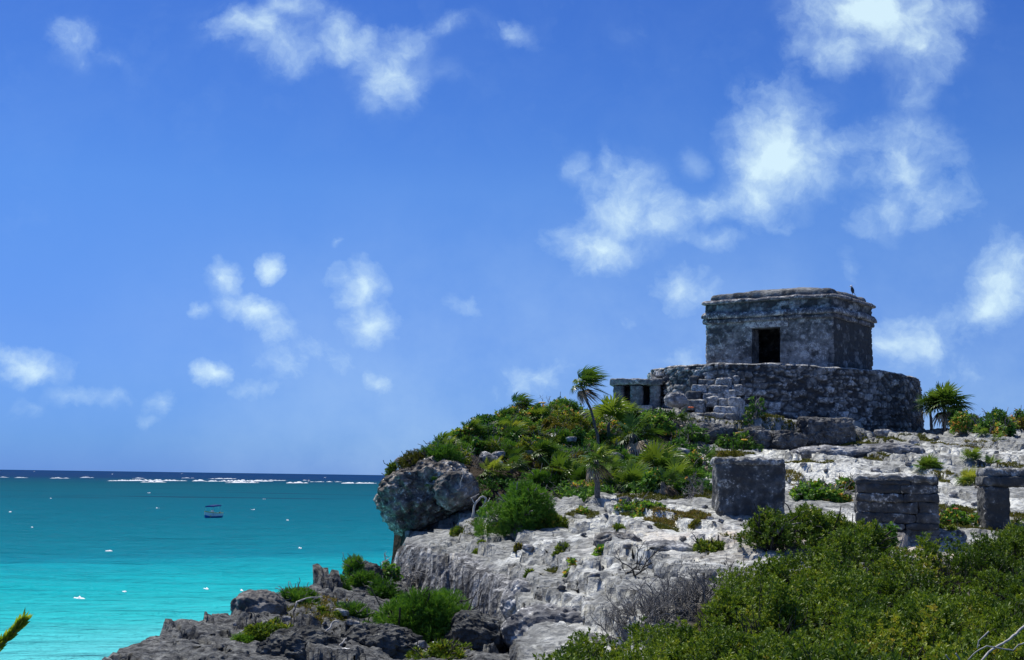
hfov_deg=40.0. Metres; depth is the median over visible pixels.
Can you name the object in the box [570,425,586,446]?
shrub
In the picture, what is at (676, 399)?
boulder
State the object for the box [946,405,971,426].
shrub
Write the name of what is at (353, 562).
shrub
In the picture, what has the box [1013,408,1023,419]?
shrub
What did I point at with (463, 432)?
shrub
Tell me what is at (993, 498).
stone altar
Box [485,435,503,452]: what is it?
shrub
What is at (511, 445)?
shrub
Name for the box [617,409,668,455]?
fan palm
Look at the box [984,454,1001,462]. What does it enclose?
fan palm
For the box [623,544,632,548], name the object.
loose stone
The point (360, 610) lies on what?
shrub
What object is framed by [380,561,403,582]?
shrub
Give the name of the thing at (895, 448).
boulder
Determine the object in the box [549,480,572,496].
shrub
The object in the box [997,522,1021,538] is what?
shrub
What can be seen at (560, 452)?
fan palm
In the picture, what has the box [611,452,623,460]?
white rock
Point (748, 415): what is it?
shrub
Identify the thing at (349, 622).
loose stone
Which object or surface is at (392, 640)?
boulder
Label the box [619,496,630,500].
boulder
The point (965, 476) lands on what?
fan palm
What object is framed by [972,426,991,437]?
fan palm
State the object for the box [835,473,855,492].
shrub
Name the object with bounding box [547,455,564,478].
shrub
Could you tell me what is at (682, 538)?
loose stone
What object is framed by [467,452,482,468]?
bare shrub
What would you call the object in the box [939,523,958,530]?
shrub
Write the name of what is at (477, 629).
boulder
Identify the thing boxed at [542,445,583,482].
fan palm
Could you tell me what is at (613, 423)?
shrub
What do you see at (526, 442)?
shrub
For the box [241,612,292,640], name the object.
shrub
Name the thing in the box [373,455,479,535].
boulder
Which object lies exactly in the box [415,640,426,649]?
loose stone
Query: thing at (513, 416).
shrub
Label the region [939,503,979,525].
shrub
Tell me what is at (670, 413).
shrub
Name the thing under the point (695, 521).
shrub
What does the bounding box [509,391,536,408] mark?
fan palm
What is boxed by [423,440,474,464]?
shrub
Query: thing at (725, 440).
shrub
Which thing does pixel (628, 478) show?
fan palm
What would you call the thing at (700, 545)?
shrub
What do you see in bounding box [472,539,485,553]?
shrub
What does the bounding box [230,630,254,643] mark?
shrub
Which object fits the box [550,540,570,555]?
shrub
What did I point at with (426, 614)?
shrub
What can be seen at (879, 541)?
shrub
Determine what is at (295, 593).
shrub
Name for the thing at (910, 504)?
stone altar
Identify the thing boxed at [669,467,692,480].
shrub
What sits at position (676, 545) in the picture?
boulder
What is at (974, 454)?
fan palm
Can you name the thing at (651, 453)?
fan palm
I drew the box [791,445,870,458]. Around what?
boulder
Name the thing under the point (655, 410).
shrub
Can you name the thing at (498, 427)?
shrub
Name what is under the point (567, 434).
shrub
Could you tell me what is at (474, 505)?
dead branch
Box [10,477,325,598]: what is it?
whitecaps
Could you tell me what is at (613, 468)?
fan palm
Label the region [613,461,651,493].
fan palm
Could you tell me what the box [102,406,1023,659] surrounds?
terrain
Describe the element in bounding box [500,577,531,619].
boulder
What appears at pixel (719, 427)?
boulder
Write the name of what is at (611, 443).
shrub
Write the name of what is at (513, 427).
shrub
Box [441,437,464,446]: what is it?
fan palm
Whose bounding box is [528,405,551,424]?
fan palm
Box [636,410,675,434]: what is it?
shrub
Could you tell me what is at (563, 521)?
shrub
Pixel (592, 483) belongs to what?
shrub
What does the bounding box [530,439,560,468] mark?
fan palm
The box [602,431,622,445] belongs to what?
fan palm
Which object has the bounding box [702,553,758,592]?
bare shrub
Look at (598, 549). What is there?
shrub
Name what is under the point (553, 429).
shrub
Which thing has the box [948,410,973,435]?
shrub
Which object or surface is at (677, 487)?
shrub
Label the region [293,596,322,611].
dead branch
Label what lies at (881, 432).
boulder
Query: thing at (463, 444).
shrub
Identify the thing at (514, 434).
shrub
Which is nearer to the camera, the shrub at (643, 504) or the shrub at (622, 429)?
the shrub at (643, 504)
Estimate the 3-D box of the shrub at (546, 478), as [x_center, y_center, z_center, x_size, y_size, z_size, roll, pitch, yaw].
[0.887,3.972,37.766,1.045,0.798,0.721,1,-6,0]
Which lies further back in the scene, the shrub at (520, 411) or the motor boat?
the motor boat
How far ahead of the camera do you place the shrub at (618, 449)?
41.75 m
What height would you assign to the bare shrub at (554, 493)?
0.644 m
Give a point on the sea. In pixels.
(173, 553)
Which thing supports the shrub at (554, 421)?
on the terrain at (493, 567)
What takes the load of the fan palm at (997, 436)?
on the terrain at (493, 567)
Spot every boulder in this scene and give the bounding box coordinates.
[230,589,286,614]
[255,625,345,659]
[340,623,422,658]
[342,561,382,577]
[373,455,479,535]
[431,470,478,511]
[444,610,509,652]
[479,451,503,470]
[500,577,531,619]
[500,603,582,648]
[593,531,641,546]
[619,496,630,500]
[646,540,693,551]
[664,392,687,407]
[680,422,737,444]
[742,426,772,448]
[770,430,808,449]
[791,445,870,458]
[795,416,855,445]
[863,442,925,453]
[874,429,891,436]
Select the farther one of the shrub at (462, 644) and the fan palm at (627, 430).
the fan palm at (627, 430)
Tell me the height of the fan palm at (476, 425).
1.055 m
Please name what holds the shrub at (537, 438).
on the terrain at (493, 567)
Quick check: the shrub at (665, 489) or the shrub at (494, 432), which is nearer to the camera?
the shrub at (665, 489)
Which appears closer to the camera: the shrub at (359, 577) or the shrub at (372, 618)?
the shrub at (372, 618)
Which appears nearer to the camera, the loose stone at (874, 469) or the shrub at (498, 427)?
the loose stone at (874, 469)
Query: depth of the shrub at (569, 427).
45.04 m
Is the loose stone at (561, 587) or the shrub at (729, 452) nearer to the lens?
the loose stone at (561, 587)
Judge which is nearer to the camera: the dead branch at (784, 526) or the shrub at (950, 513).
the dead branch at (784, 526)
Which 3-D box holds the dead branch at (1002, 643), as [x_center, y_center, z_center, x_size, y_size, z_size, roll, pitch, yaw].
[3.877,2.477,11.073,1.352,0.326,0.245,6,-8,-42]
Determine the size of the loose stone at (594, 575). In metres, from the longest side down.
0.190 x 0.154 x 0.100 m
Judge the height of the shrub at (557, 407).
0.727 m
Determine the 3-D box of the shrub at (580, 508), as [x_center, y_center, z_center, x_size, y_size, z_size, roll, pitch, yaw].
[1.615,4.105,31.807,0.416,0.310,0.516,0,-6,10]
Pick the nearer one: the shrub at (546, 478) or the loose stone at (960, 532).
the loose stone at (960, 532)
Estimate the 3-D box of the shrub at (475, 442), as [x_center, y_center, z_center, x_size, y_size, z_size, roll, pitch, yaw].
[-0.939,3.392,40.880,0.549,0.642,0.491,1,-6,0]
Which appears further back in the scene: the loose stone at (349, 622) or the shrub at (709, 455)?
the shrub at (709, 455)
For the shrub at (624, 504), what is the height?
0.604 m
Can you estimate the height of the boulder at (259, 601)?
0.686 m
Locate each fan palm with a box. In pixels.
[425,476,437,495]
[433,431,455,441]
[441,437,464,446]
[457,434,469,442]
[460,418,489,439]
[479,453,515,486]
[493,419,511,429]
[498,406,521,419]
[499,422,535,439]
[503,453,530,478]
[507,446,530,456]
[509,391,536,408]
[509,418,528,430]
[527,423,546,437]
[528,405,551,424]
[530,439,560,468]
[531,437,561,458]
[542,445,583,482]
[548,447,568,458]
[562,459,591,482]
[566,462,591,479]
[569,365,614,448]
[579,440,622,498]
[580,392,636,441]
[589,464,615,483]
[601,455,625,479]
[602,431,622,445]
[608,452,623,463]
[610,467,621,477]
[611,471,638,493]
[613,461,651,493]
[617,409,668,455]
[618,424,653,450]
[623,401,643,414]
[624,457,649,472]
[626,439,690,470]
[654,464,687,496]
[659,455,704,483]
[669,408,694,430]
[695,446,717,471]
[912,389,948,430]
[912,453,945,471]
[920,381,976,432]
[953,463,976,485]
[959,447,984,460]
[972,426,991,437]
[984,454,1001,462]
[990,432,1006,439]
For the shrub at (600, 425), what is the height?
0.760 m
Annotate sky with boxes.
[0,0,1023,474]
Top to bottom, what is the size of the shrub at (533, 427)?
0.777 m
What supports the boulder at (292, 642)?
on the terrain at (493, 567)
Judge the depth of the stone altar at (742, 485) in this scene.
29.99 m
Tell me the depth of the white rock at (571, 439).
42.53 m
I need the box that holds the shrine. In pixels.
[610,378,663,411]
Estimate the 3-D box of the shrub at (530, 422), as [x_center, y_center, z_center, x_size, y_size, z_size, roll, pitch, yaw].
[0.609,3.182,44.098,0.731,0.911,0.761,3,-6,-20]
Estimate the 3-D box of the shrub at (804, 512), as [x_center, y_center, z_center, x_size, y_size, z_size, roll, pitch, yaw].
[5.517,3.483,24.708,1.699,0.962,1.182,4,-7,-27]
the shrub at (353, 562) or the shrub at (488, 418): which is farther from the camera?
the shrub at (488, 418)
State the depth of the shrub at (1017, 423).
57.70 m
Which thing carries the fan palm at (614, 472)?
on the terrain at (493, 567)
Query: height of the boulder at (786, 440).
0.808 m
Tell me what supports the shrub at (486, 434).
on the terrain at (493, 567)
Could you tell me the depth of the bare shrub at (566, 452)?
40.35 m
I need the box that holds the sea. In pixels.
[0,470,393,659]
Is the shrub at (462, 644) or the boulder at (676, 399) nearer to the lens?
the shrub at (462, 644)
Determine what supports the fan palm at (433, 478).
on the boulder at (402, 500)
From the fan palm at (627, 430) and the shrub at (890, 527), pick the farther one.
the fan palm at (627, 430)
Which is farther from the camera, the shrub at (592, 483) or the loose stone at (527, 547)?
the shrub at (592, 483)
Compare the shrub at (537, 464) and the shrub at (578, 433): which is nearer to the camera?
the shrub at (537, 464)
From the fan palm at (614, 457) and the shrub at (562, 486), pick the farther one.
the fan palm at (614, 457)
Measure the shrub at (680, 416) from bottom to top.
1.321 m
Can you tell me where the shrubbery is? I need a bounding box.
[532,519,1023,659]
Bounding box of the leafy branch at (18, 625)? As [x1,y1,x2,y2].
[0,609,32,651]
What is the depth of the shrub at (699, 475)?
36.66 m
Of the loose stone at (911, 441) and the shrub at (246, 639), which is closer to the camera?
the shrub at (246, 639)
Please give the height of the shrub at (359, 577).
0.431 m
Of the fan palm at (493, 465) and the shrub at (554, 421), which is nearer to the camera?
the fan palm at (493, 465)
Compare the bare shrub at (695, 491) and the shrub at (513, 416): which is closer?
the bare shrub at (695, 491)
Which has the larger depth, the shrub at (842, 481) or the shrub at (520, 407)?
the shrub at (520, 407)
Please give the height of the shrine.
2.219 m
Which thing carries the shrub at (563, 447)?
on the terrain at (493, 567)
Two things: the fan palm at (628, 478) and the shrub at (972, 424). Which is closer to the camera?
the fan palm at (628, 478)
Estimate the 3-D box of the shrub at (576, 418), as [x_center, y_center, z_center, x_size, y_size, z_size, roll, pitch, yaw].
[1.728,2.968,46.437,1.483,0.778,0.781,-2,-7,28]
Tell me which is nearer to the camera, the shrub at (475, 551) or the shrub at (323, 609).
the shrub at (323, 609)
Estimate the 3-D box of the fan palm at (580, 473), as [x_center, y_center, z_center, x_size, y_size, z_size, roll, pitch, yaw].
[1.953,4.207,37.445,1.574,1.610,1.458,1,-6,0]
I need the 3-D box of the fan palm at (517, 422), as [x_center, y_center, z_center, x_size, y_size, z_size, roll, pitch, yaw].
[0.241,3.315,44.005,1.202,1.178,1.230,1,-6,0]
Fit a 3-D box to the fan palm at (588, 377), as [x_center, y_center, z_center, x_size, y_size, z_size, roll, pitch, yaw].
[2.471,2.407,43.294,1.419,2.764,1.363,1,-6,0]
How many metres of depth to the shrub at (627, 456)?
41.41 m
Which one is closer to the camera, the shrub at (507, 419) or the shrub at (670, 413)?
the shrub at (507, 419)
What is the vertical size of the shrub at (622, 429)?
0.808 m
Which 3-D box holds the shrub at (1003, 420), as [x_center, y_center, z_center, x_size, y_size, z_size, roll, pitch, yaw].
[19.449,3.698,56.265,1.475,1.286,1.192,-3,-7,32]
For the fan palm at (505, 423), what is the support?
on the terrain at (493, 567)
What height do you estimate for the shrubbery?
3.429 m
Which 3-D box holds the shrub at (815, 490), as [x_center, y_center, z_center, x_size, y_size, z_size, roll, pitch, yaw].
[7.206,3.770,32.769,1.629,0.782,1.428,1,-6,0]
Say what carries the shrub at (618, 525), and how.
on the terrain at (493, 567)
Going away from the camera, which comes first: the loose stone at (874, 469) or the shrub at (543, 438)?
the loose stone at (874, 469)
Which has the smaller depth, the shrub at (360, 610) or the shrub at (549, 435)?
the shrub at (360, 610)
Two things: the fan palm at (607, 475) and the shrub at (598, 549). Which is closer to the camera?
the shrub at (598, 549)
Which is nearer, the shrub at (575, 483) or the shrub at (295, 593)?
the shrub at (295, 593)
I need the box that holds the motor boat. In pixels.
[204,505,223,517]
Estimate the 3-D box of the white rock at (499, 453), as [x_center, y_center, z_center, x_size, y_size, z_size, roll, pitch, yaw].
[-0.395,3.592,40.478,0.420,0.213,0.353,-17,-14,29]
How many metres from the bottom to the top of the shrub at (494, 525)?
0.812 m
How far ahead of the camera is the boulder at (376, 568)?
28.96 m
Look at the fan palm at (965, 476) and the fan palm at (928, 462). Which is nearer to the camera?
the fan palm at (965, 476)
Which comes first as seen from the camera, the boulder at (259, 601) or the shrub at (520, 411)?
the boulder at (259, 601)
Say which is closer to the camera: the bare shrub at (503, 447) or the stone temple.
the bare shrub at (503, 447)
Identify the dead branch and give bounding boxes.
[292,603,301,626]
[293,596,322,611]
[326,620,338,630]
[471,494,489,517]
[775,522,799,533]
[945,625,1023,659]
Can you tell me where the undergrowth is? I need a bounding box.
[441,399,716,506]
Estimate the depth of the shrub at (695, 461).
40.11 m
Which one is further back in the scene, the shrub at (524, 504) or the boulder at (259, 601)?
the shrub at (524, 504)
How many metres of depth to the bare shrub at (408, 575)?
30.73 m
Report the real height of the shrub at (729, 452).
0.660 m
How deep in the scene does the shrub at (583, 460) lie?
39.25 m
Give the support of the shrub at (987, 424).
on the terrain at (493, 567)
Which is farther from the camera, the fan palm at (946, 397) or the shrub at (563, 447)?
the fan palm at (946, 397)
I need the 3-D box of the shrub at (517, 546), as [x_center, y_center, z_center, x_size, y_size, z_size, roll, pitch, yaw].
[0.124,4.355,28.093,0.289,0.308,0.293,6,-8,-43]
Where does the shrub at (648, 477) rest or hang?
on the terrain at (493, 567)
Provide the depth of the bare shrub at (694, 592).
20.82 m
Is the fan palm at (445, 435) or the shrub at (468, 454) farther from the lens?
the fan palm at (445, 435)
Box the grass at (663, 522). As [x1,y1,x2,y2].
[287,412,1023,624]
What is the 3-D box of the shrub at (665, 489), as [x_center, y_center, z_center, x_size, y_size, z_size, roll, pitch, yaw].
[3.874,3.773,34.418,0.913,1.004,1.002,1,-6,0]
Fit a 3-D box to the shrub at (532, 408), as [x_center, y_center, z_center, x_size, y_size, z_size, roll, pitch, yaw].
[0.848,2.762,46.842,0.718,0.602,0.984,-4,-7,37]
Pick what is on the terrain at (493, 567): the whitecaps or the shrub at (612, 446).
the shrub at (612, 446)
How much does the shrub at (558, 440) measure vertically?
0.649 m
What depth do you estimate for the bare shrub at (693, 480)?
35.07 m
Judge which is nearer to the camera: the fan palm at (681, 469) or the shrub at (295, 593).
the shrub at (295, 593)
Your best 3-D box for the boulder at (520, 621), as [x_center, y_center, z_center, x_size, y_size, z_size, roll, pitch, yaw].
[0.701,4.765,22.130,1.805,0.914,1.529,1,-6,0]
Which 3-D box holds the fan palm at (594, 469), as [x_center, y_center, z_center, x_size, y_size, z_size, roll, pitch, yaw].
[2.126,3.364,33.756,1.041,1.502,1.118,3,-6,-20]
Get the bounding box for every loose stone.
[282,616,290,620]
[334,608,349,617]
[345,619,360,626]
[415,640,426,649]
[522,543,534,551]
[557,584,565,589]
[589,573,600,576]
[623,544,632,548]
[679,536,685,540]
[870,467,879,471]
[908,439,918,443]
[947,492,957,497]
[956,530,964,534]
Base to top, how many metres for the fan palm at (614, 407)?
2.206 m
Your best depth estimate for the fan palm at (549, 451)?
40.27 m
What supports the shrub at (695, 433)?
on the terrain at (493, 567)
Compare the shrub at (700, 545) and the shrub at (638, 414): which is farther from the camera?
the shrub at (638, 414)
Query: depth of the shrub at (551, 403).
49.70 m
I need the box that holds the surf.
[0,477,369,482]
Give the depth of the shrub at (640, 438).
43.14 m
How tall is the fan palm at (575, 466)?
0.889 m
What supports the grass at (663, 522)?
on the terrain at (493, 567)
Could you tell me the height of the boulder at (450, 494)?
1.024 m
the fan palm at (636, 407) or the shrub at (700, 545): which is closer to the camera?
the shrub at (700, 545)
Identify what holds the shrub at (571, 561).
on the terrain at (493, 567)
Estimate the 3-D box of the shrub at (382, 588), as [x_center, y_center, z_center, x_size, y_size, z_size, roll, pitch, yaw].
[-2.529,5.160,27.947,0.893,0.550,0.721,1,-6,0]
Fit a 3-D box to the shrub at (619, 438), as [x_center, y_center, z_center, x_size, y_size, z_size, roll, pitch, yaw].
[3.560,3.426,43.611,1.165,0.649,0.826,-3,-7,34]
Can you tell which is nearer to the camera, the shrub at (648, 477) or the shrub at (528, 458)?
the shrub at (648, 477)
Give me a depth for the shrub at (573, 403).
49.88 m
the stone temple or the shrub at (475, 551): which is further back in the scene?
the stone temple
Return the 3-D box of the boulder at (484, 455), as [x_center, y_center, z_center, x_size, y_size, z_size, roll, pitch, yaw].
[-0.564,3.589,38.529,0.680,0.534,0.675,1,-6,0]
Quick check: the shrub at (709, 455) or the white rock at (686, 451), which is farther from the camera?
the white rock at (686, 451)
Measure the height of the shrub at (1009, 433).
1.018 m
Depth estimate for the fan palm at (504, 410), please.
45.53 m
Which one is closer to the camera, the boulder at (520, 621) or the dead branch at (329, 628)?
the dead branch at (329, 628)
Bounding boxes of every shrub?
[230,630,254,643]
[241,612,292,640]
[275,578,321,604]
[316,604,342,617]
[327,593,378,619]
[339,574,351,590]
[342,553,368,576]
[344,568,380,586]
[362,612,383,623]
[366,575,405,599]
[370,576,481,643]
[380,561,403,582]
[382,460,400,475]
[396,448,427,467]
[396,553,425,587]
[404,636,473,659]
[410,436,468,463]
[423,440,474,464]
[425,435,468,448]
[446,638,472,650]
[449,525,462,536]
[450,423,474,439]
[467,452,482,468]
[470,414,499,425]
[471,436,487,453]
[471,479,559,538]
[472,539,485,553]
[478,429,501,440]
[484,423,501,437]
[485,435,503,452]
[485,517,501,532]
[486,435,512,445]
[488,423,506,437]
[488,431,509,460]
[494,408,515,418]
[494,416,510,431]
[500,440,516,458]
[501,410,528,418]
[502,430,521,442]
[504,414,527,421]
[505,452,532,469]
[510,400,528,410]
[512,406,530,417]
[513,540,522,553]
[514,435,536,451]
[514,508,568,529]
[522,419,539,434]
[523,568,534,577]
[524,425,549,438]
[525,404,545,419]
[527,463,561,488]
[530,433,555,444]
[531,403,550,416]
[531,430,543,441]
[533,459,563,470]
[536,414,557,429]
[539,428,556,442]
[541,414,563,428]
[545,413,591,437]
[545,444,578,460]
[546,426,568,432]
[547,400,566,411]
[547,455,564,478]
[547,479,586,495]
[549,438,567,453]
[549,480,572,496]
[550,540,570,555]
[551,403,567,410]
[552,401,587,423]
[552,408,584,428]
[552,469,570,482]
[553,423,576,448]
[556,398,579,409]
[556,432,569,445]
[560,421,586,438]
[562,557,577,577]
[565,479,592,493]
[566,445,590,455]
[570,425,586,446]
[570,455,592,466]
[571,450,587,460]
[573,406,584,415]
[575,505,588,514]
[585,428,606,442]
[588,477,604,487]
[589,417,614,432]
[590,543,603,555]
[590,577,689,650]
[600,444,616,450]
[604,438,619,449]
[605,445,626,461]
[610,418,617,430]
[610,491,648,513]
[612,432,643,449]
[612,522,626,531]
[613,423,635,433]
[614,541,664,575]
[621,448,635,463]
[622,553,725,619]
[625,400,640,419]
[629,497,658,517]
[634,433,646,453]
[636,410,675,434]
[636,467,666,492]
[641,406,663,413]
[663,409,676,432]
[666,430,696,452]
[667,445,709,467]
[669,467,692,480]
[671,473,694,492]
[672,417,715,443]
[682,478,703,498]
[686,472,699,488]
[687,518,701,529]
[688,467,707,478]
[688,533,725,554]
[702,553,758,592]
[706,446,746,458]
[713,429,763,451]
[735,503,818,553]
[741,393,766,424]
[784,501,870,549]
[788,475,854,502]
[817,516,901,562]
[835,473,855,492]
[882,518,900,546]
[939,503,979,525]
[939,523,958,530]
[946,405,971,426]
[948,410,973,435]
[967,412,977,428]
[967,413,997,433]
[970,415,1006,436]
[979,407,998,419]
[984,409,1016,435]
[996,417,1016,436]
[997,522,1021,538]
[1008,416,1020,428]
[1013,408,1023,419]
[1015,414,1023,430]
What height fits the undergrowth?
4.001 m
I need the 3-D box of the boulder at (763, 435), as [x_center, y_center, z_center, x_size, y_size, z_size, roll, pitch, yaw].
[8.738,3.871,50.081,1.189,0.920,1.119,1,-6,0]
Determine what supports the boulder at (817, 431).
on the terrain at (493, 567)
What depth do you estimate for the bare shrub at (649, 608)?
20.24 m
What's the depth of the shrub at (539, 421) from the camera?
45.80 m
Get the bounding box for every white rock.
[492,451,504,457]
[566,436,576,442]
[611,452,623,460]
[678,448,689,453]
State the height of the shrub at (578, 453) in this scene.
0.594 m
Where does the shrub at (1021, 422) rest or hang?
on the terrain at (493, 567)
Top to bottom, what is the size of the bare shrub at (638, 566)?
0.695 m
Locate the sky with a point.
(237, 236)
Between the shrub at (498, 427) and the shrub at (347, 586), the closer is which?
the shrub at (347, 586)
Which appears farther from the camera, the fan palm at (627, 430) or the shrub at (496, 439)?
the fan palm at (627, 430)
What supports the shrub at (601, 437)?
on the terrain at (493, 567)
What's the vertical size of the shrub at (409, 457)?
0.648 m
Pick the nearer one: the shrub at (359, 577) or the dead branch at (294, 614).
the dead branch at (294, 614)
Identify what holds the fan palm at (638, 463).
on the terrain at (493, 567)
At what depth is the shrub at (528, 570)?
25.31 m
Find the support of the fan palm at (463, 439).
on the terrain at (493, 567)
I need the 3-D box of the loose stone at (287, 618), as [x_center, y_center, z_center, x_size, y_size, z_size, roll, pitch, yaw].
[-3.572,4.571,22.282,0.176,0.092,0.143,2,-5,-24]
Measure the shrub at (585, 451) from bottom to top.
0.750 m
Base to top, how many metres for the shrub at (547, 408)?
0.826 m
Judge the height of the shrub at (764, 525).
0.875 m
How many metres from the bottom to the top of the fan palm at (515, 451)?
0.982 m
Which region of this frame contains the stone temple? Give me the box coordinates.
[647,287,923,431]
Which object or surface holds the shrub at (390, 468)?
on the boulder at (402, 500)
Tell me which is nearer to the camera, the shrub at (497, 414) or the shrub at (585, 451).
the shrub at (585, 451)
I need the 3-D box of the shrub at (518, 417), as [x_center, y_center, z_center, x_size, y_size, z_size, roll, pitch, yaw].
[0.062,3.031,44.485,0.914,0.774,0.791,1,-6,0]
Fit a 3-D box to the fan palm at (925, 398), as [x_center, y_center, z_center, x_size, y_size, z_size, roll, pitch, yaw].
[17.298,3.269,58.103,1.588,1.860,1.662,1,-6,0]
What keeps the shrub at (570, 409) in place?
on the terrain at (493, 567)
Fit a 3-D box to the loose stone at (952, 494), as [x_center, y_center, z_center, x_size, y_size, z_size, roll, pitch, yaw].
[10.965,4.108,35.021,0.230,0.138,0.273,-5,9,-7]
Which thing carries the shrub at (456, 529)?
on the terrain at (493, 567)
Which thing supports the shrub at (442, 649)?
on the terrain at (493, 567)
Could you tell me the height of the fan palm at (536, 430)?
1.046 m
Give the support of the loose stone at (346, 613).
on the terrain at (493, 567)
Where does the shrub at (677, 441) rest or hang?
on the terrain at (493, 567)
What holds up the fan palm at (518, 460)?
on the terrain at (493, 567)
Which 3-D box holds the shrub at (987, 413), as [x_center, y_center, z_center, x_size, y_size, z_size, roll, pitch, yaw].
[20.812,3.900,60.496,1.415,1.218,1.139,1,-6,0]
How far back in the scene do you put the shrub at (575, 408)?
49.85 m
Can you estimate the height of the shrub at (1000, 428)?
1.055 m
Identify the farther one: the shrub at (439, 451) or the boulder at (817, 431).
the boulder at (817, 431)
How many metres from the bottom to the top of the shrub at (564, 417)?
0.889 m
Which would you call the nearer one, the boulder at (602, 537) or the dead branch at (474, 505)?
the boulder at (602, 537)
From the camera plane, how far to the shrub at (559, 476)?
38.06 m
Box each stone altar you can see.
[710,456,785,516]
[853,473,939,547]
[975,466,1023,530]

